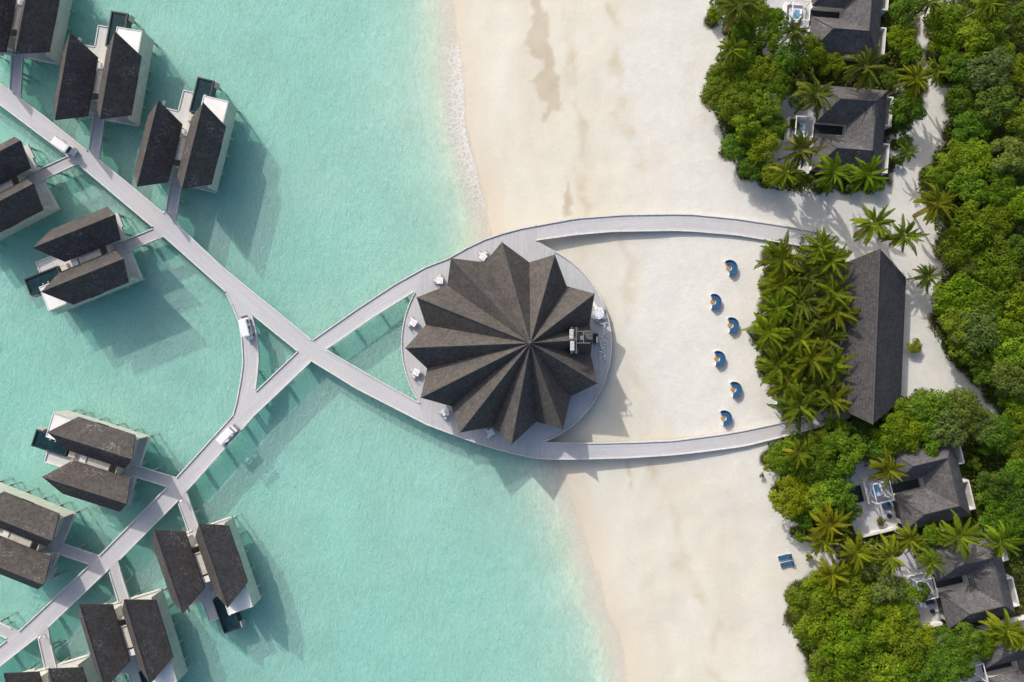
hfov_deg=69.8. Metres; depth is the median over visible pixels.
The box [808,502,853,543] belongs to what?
palm tree
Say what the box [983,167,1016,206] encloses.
broadleaf tree
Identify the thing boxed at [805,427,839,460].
broadleaf tree
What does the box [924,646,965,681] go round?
broadleaf tree
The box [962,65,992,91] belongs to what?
broadleaf tree
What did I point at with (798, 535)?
shrub
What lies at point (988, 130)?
broadleaf tree
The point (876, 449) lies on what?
broadleaf tree
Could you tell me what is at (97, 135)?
footbridge
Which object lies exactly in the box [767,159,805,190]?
palm tree
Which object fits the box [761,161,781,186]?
broadleaf tree
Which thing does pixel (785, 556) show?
sun lounger
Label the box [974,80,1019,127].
broadleaf tree
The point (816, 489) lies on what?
broadleaf tree
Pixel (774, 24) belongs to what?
broadleaf tree
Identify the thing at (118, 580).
footbridge
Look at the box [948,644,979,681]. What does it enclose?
broadleaf tree
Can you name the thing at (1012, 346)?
broadleaf tree
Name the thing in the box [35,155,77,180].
footbridge
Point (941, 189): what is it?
broadleaf tree
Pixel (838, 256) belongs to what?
palm tree
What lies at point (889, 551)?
palm tree
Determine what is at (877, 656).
broadleaf tree
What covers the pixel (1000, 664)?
island villa
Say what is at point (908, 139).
shrub
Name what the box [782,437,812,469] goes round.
palm tree
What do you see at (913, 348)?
shrub
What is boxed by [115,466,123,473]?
door
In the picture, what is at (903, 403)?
broadleaf tree
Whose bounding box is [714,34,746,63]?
palm tree
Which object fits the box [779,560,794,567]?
sun lounger
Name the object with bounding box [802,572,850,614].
broadleaf tree
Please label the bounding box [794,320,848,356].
palm tree
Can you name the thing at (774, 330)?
palm tree
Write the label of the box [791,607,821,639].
broadleaf tree
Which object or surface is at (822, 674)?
broadleaf tree
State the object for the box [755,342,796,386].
palm tree
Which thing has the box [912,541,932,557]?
broadleaf tree
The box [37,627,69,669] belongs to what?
footbridge
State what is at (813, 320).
palm tree
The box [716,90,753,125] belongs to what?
broadleaf tree
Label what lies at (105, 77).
overwater villa
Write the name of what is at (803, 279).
palm tree
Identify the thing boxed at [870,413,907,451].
broadleaf tree
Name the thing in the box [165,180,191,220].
footbridge
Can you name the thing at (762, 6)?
broadleaf tree
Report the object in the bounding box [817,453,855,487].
broadleaf tree
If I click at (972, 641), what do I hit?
broadleaf tree
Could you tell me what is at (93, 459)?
overwater villa
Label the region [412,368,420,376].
dining table
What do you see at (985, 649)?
broadleaf tree
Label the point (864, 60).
palm tree
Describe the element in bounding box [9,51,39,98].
footbridge
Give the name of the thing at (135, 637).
overwater villa
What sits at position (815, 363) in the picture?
palm tree
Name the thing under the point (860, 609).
broadleaf tree
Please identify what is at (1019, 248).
broadleaf tree
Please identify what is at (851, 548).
palm tree
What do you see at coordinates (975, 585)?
island villa
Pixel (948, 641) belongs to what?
broadleaf tree
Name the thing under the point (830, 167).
palm tree
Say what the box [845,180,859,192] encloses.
shrub
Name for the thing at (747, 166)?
broadleaf tree
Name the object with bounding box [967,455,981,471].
shrub
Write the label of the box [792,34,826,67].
broadleaf tree
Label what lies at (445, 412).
dining table
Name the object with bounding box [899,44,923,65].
broadleaf tree
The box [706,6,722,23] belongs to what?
shrub
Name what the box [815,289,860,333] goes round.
palm tree
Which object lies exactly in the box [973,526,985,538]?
broadleaf tree
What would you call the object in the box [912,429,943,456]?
broadleaf tree
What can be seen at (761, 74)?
broadleaf tree
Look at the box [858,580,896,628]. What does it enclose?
broadleaf tree
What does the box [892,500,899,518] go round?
door
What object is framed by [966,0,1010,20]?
palm tree
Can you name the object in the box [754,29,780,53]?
broadleaf tree
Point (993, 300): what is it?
broadleaf tree
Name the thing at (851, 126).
island villa
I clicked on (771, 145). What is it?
broadleaf tree
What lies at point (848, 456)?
broadleaf tree
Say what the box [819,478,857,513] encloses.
broadleaf tree
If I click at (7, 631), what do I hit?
footbridge
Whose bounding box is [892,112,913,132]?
broadleaf tree
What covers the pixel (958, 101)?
broadleaf tree
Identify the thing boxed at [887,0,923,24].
broadleaf tree
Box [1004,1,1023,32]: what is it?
broadleaf tree
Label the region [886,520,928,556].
palm tree
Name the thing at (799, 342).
palm tree
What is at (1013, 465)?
broadleaf tree
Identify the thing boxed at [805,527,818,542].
shrub
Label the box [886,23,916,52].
broadleaf tree
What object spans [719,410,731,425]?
crescent daybed
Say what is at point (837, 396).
palm tree
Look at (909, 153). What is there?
palm tree
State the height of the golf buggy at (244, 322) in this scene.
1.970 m
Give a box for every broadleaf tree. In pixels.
[701,76,730,110]
[706,62,736,88]
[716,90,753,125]
[721,132,748,159]
[728,70,762,104]
[729,41,756,70]
[730,20,757,44]
[731,113,760,144]
[735,0,771,28]
[737,154,765,180]
[746,89,782,123]
[746,129,781,164]
[747,52,781,89]
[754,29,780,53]
[761,70,791,101]
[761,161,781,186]
[762,7,789,40]
[762,114,789,138]
[763,451,782,473]
[766,438,802,475]
[767,474,811,520]
[773,42,804,74]
[781,429,811,460]
[785,581,823,617]
[788,88,808,110]
[790,505,817,529]
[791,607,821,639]
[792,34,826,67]
[794,171,813,187]
[794,604,842,647]
[795,447,834,487]
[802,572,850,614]
[803,631,839,668]
[804,479,835,517]
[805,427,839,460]
[806,661,846,681]
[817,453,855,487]
[818,52,845,76]
[818,417,854,447]
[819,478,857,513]
[819,634,869,679]
[824,430,868,475]
[824,577,873,628]
[826,603,881,650]
[832,654,876,681]
[838,498,862,523]
[841,559,875,591]
[848,415,879,445]
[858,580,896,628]
[859,630,897,671]
[860,441,875,462]
[860,564,906,605]
[866,652,911,681]
[867,432,899,461]
[867,602,910,648]
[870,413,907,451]
[879,69,898,86]
[881,624,926,672]
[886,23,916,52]
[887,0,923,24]
[887,410,928,453]
[888,90,927,123]
[888,578,921,614]
[891,397,926,428]
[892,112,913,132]
[894,600,921,633]
[898,645,938,681]
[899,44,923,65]
[906,389,953,432]
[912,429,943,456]
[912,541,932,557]
[912,581,930,602]
[914,622,937,654]
[922,1,966,44]
[922,521,949,545]
[924,406,968,448]
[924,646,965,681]
[925,162,953,185]
[925,625,960,661]
[927,36,959,63]
[930,184,955,210]
[931,273,986,317]
[933,226,980,267]
[935,138,971,171]
[935,304,974,343]
[940,387,987,433]
[942,52,973,82]
[944,82,980,115]
[945,169,991,208]
[945,330,985,360]
[948,302,999,356]
[948,621,982,655]
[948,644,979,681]
[949,112,984,141]
[949,199,999,250]
[952,137,993,176]
[955,255,989,284]
[956,25,995,62]
[958,349,993,373]
[959,220,1008,263]
[960,107,995,139]
[962,0,1010,41]
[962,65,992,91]
[964,279,1009,319]
[965,46,1015,93]
[970,361,997,386]
[971,411,1003,443]
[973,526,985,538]
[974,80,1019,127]
[974,468,1013,501]
[974,487,1009,519]
[974,625,999,647]
[975,245,1021,291]
[975,631,995,660]
[976,437,995,456]
[977,509,1006,534]
[979,414,1020,454]
[980,202,1017,238]
[980,315,1023,350]
[981,30,1015,64]
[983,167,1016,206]
[987,136,1023,173]
[989,331,1023,368]
[989,359,1023,396]
[990,389,1014,407]
[998,99,1023,139]
[998,456,1023,488]
[999,509,1023,537]
[1000,281,1023,321]
[1001,404,1023,438]
[1001,481,1023,516]
[1003,234,1023,266]
[1003,393,1023,416]
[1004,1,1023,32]
[1005,186,1023,219]
[1005,436,1023,462]
[1006,53,1023,84]
[1013,144,1023,174]
[1016,529,1023,540]
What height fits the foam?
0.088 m
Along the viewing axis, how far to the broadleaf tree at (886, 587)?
102.54 m
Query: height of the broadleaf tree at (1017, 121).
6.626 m
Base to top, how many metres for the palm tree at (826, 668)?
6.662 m
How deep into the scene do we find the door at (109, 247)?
106.87 m
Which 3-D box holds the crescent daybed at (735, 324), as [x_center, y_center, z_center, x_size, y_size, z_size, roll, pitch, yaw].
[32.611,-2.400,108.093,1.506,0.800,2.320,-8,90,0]
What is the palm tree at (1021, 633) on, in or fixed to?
on the beach
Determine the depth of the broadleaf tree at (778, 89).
104.06 m
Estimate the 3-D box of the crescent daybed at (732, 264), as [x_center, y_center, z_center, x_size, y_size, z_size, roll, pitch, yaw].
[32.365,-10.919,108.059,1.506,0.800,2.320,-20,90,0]
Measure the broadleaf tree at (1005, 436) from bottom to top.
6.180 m
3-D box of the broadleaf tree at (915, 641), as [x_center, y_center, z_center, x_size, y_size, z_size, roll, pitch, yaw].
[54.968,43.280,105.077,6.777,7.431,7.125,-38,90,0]
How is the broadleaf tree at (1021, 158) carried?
on the beach
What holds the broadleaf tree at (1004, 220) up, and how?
on the beach
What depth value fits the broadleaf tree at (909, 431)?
103.28 m
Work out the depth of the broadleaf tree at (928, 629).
103.77 m
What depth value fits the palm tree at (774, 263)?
101.13 m
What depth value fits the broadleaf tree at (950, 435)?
102.68 m
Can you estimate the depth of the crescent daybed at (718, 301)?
107.96 m
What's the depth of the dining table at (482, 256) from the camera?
107.32 m
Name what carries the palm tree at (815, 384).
on the beach
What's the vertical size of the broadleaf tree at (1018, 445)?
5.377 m
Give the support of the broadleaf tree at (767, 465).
on the beach
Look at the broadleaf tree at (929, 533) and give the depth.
104.22 m
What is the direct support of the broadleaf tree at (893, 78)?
on the beach
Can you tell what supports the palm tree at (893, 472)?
on the beach
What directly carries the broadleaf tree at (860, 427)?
on the beach
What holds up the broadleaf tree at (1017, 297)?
on the beach
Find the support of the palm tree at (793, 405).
on the beach
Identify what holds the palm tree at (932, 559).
on the beach
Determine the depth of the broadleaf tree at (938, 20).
103.41 m
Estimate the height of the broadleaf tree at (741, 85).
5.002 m
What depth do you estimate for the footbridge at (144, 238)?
108.12 m
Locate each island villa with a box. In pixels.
[751,0,888,60]
[756,85,893,175]
[835,434,975,537]
[872,529,1019,628]
[934,615,1023,681]
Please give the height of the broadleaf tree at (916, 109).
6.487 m
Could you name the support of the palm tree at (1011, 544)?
on the beach
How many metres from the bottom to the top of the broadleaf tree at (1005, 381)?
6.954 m
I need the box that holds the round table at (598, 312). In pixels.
[592,307,603,318]
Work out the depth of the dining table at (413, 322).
107.32 m
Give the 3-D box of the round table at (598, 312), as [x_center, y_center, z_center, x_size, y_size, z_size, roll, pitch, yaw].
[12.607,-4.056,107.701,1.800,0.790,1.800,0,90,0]
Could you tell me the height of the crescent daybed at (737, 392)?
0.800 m
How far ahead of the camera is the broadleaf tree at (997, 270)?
102.49 m
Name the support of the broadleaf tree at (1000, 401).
on the beach
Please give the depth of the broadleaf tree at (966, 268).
103.69 m
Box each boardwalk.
[0,83,426,424]
[0,267,425,665]
[225,293,260,414]
[536,214,838,246]
[545,408,849,459]
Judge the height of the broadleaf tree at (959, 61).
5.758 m
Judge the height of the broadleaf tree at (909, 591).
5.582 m
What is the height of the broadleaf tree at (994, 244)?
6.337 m
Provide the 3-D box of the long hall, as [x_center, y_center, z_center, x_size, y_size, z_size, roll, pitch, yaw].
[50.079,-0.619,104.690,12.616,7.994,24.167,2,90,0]
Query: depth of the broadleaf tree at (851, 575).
103.91 m
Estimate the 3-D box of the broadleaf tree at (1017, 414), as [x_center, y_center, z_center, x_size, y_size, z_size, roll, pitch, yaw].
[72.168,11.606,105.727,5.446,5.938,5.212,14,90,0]
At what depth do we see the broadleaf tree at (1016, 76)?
104.07 m
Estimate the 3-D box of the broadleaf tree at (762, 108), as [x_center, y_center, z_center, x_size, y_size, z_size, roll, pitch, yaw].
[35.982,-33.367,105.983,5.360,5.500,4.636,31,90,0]
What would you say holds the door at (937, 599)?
in the island villa at (975, 585)
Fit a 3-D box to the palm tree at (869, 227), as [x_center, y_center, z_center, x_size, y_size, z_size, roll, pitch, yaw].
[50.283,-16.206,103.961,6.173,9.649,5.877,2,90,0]
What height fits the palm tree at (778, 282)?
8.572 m
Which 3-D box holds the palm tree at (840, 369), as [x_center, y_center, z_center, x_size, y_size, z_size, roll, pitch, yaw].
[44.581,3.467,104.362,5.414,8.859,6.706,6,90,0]
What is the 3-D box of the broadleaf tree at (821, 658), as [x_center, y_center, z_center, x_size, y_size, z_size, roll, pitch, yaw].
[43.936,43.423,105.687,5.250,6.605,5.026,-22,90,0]
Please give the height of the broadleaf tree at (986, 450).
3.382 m
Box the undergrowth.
[699,0,1023,681]
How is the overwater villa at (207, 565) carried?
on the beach
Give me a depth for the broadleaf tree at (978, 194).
103.31 m
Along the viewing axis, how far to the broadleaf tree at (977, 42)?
102.29 m
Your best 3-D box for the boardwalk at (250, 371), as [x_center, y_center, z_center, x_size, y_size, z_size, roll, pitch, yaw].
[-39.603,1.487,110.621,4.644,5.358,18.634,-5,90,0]
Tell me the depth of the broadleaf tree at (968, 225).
102.01 m
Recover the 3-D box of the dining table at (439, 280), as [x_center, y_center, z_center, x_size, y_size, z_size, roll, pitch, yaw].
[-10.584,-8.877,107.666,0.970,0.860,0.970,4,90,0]
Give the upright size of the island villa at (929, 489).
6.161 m
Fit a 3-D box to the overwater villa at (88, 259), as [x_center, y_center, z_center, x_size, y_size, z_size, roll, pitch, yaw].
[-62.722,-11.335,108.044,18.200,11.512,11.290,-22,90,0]
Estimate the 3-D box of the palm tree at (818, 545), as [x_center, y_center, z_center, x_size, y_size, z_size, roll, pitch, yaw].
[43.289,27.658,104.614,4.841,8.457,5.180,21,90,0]
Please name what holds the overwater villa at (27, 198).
on the beach
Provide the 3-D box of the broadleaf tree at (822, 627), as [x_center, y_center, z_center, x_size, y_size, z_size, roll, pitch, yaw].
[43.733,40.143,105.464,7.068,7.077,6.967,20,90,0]
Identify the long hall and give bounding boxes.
[808,249,905,423]
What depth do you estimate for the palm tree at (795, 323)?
101.50 m
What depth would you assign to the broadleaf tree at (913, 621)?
103.61 m
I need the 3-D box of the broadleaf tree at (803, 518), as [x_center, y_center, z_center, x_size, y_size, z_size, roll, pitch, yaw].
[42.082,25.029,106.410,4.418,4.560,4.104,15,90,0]
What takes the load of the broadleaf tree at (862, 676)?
on the beach
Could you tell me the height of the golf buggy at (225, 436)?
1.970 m
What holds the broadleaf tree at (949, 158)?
on the beach
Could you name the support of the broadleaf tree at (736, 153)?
on the beach
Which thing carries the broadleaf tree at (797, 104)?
on the beach
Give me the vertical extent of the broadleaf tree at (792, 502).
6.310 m
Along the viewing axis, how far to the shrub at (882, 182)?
106.43 m
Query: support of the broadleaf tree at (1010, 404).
on the beach
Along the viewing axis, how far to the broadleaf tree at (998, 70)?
102.16 m
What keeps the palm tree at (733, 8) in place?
on the beach
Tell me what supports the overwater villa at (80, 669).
on the beach
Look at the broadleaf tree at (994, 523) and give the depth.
104.04 m
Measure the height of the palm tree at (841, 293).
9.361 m
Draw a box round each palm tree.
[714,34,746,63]
[715,0,760,31]
[740,308,794,350]
[754,230,804,280]
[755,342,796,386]
[756,286,795,323]
[757,263,803,303]
[763,360,812,400]
[766,378,825,431]
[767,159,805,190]
[772,280,824,325]
[776,300,813,336]
[776,313,826,363]
[777,128,827,175]
[778,16,811,46]
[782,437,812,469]
[783,337,833,382]
[784,252,838,299]
[789,297,828,334]
[789,369,843,412]
[790,74,837,119]
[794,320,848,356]
[799,226,837,264]
[801,527,843,559]
[807,152,853,196]
[807,240,853,281]
[807,343,856,388]
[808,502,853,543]
[809,554,849,596]
[809,648,833,676]
[812,271,858,318]
[812,380,854,421]
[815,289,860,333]
[833,527,878,574]
[838,44,894,91]
[846,155,890,195]
[849,203,895,245]
[863,533,907,576]
[864,446,909,490]
[876,214,929,256]
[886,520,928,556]
[887,54,937,101]
[890,141,917,162]
[906,0,942,22]
[906,262,944,293]
[907,545,949,578]
[912,182,963,224]
[921,57,950,87]
[929,509,985,560]
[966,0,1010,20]
[968,520,1023,558]
[978,608,1023,649]
[1001,618,1023,651]
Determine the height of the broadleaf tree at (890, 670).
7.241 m
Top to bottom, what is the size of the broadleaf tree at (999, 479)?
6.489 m
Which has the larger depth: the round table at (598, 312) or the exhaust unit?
the round table at (598, 312)
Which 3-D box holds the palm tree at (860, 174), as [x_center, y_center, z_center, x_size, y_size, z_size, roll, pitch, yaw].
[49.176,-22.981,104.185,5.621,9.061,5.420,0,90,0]
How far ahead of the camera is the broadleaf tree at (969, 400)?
102.97 m
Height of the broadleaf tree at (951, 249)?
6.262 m
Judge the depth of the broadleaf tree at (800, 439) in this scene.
103.98 m
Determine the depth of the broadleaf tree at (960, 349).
103.88 m
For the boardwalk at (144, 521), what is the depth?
108.11 m
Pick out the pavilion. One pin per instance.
(485, 344)
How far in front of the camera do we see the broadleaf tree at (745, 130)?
103.30 m
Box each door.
[17,175,26,181]
[37,544,46,550]
[106,244,114,251]
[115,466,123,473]
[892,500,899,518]
[935,596,943,614]
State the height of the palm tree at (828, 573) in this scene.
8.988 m
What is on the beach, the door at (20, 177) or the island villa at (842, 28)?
the island villa at (842, 28)
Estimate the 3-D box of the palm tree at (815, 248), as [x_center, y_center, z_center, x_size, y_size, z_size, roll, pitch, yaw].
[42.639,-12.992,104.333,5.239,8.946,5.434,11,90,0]
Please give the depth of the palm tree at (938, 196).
100.60 m
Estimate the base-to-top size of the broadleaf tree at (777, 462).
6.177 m
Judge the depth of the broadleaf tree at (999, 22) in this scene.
101.96 m
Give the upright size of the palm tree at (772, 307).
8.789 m
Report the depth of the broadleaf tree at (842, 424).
103.61 m
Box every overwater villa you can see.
[0,0,87,68]
[0,137,71,250]
[0,477,87,588]
[3,651,112,681]
[24,207,152,311]
[31,409,159,511]
[53,10,163,128]
[79,587,196,681]
[134,77,244,195]
[152,513,267,633]
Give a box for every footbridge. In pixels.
[0,611,18,638]
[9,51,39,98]
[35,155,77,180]
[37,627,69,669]
[55,540,98,564]
[88,114,117,157]
[108,561,138,602]
[119,228,162,252]
[128,464,174,486]
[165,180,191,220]
[178,492,205,533]
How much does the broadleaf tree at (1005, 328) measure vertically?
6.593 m
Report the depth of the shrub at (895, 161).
107.10 m
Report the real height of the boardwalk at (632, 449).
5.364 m
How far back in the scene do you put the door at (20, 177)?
106.55 m
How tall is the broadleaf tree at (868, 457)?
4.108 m
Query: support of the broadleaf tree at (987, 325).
on the beach
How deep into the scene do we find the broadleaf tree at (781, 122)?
104.50 m
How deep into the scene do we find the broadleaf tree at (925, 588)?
104.88 m
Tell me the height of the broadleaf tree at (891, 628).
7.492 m
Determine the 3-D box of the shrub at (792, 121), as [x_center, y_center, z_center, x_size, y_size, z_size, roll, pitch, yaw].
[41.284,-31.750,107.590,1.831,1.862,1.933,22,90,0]
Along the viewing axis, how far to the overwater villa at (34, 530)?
104.56 m
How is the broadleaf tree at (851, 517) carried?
on the beach
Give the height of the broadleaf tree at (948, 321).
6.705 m
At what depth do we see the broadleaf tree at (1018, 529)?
103.68 m
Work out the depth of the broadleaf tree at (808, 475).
103.23 m
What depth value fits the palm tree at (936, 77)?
101.18 m
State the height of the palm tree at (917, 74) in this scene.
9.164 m
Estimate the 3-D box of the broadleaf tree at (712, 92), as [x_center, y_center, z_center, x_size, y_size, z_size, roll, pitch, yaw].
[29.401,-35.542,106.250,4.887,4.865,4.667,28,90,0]
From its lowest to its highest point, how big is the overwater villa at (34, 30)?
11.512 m
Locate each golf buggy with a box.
[50,136,77,156]
[216,424,238,445]
[238,315,254,339]
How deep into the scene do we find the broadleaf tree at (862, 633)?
102.06 m
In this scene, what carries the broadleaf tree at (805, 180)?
on the beach
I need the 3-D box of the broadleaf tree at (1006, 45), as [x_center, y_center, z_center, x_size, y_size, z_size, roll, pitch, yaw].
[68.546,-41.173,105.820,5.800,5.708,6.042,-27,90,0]
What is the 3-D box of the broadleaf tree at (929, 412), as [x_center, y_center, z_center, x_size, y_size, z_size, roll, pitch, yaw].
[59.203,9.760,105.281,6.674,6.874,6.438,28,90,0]
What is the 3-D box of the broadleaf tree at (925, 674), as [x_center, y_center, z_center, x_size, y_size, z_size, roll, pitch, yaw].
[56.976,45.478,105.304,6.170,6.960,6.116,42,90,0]
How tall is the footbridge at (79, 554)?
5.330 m
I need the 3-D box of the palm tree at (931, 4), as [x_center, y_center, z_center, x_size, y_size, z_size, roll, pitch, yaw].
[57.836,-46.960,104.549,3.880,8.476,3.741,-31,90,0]
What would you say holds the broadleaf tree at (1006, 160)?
on the beach
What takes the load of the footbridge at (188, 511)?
on the beach
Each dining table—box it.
[409,318,417,326]
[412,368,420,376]
[436,277,442,283]
[442,409,448,415]
[479,252,487,260]
[486,428,494,436]
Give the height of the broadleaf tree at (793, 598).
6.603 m
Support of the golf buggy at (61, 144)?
on the boardwalk at (181, 240)
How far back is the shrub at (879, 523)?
107.23 m
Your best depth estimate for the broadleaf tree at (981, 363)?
103.91 m
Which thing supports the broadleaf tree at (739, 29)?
on the beach
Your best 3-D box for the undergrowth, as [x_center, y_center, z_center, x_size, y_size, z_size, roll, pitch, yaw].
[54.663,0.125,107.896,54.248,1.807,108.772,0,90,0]
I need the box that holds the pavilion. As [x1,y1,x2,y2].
[401,225,611,458]
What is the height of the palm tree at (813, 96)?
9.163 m
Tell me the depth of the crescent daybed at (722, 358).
108.00 m
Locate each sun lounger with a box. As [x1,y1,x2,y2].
[777,553,791,560]
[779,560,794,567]
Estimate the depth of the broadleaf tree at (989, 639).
103.88 m
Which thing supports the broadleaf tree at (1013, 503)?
on the beach
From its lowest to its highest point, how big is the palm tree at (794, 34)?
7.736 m
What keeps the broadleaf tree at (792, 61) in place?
on the beach
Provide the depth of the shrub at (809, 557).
107.45 m
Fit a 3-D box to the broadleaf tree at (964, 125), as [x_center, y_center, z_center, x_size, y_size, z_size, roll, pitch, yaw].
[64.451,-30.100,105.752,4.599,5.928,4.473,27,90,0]
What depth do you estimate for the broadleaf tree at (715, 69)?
104.73 m
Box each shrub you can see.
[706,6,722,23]
[788,118,799,130]
[794,529,806,542]
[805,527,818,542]
[805,554,812,560]
[817,180,830,191]
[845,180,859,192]
[871,179,885,192]
[877,516,886,525]
[892,153,904,165]
[896,132,913,147]
[906,337,922,352]
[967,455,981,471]
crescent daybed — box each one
[710,294,721,309]
[713,351,725,365]
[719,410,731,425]
[724,260,737,275]
[727,317,738,332]
[729,382,741,396]
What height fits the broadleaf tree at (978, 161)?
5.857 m
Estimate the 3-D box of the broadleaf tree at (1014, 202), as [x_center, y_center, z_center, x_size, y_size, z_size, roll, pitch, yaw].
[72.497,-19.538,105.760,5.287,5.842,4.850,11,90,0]
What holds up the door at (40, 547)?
in the overwater villa at (34, 530)
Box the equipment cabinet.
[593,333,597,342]
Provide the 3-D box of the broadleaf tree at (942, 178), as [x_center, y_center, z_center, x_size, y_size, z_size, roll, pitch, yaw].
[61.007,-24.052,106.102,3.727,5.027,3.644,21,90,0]
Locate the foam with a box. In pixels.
[444,36,487,218]
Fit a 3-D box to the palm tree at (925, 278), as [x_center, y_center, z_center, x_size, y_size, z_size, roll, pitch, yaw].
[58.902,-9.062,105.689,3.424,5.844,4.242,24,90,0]
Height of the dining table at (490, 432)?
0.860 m
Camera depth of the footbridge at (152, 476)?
108.12 m
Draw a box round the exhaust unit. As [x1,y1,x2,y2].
[569,327,589,353]
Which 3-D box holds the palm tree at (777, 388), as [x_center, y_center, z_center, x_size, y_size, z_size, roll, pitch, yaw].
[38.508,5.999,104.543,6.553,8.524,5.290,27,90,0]
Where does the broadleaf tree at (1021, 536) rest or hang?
on the beach
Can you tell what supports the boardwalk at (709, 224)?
on the beach
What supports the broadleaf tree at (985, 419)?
on the beach
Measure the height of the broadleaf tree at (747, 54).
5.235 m
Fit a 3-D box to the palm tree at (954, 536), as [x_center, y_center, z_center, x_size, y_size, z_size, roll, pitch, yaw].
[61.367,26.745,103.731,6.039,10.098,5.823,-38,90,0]
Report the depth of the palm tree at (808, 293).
101.42 m
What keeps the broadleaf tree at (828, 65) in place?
on the beach
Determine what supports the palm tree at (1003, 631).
on the beach
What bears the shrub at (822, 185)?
on the beach
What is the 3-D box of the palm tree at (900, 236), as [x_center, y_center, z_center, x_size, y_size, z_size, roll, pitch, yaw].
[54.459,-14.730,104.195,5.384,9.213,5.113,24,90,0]
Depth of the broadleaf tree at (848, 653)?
102.10 m
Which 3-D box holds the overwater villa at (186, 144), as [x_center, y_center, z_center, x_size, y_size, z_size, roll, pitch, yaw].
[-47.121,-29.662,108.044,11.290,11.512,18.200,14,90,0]
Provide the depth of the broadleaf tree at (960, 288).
102.75 m
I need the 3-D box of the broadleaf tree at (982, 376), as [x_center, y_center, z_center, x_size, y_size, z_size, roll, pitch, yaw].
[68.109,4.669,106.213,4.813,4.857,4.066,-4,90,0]
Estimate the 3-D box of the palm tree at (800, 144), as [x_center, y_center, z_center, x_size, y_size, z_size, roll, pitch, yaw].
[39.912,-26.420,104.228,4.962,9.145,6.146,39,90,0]
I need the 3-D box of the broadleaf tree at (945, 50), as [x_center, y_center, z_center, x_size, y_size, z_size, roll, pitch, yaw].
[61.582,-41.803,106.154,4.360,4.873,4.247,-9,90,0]
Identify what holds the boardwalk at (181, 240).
on the beach
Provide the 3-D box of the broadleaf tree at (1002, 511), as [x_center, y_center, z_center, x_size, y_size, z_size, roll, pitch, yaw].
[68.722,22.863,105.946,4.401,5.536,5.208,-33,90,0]

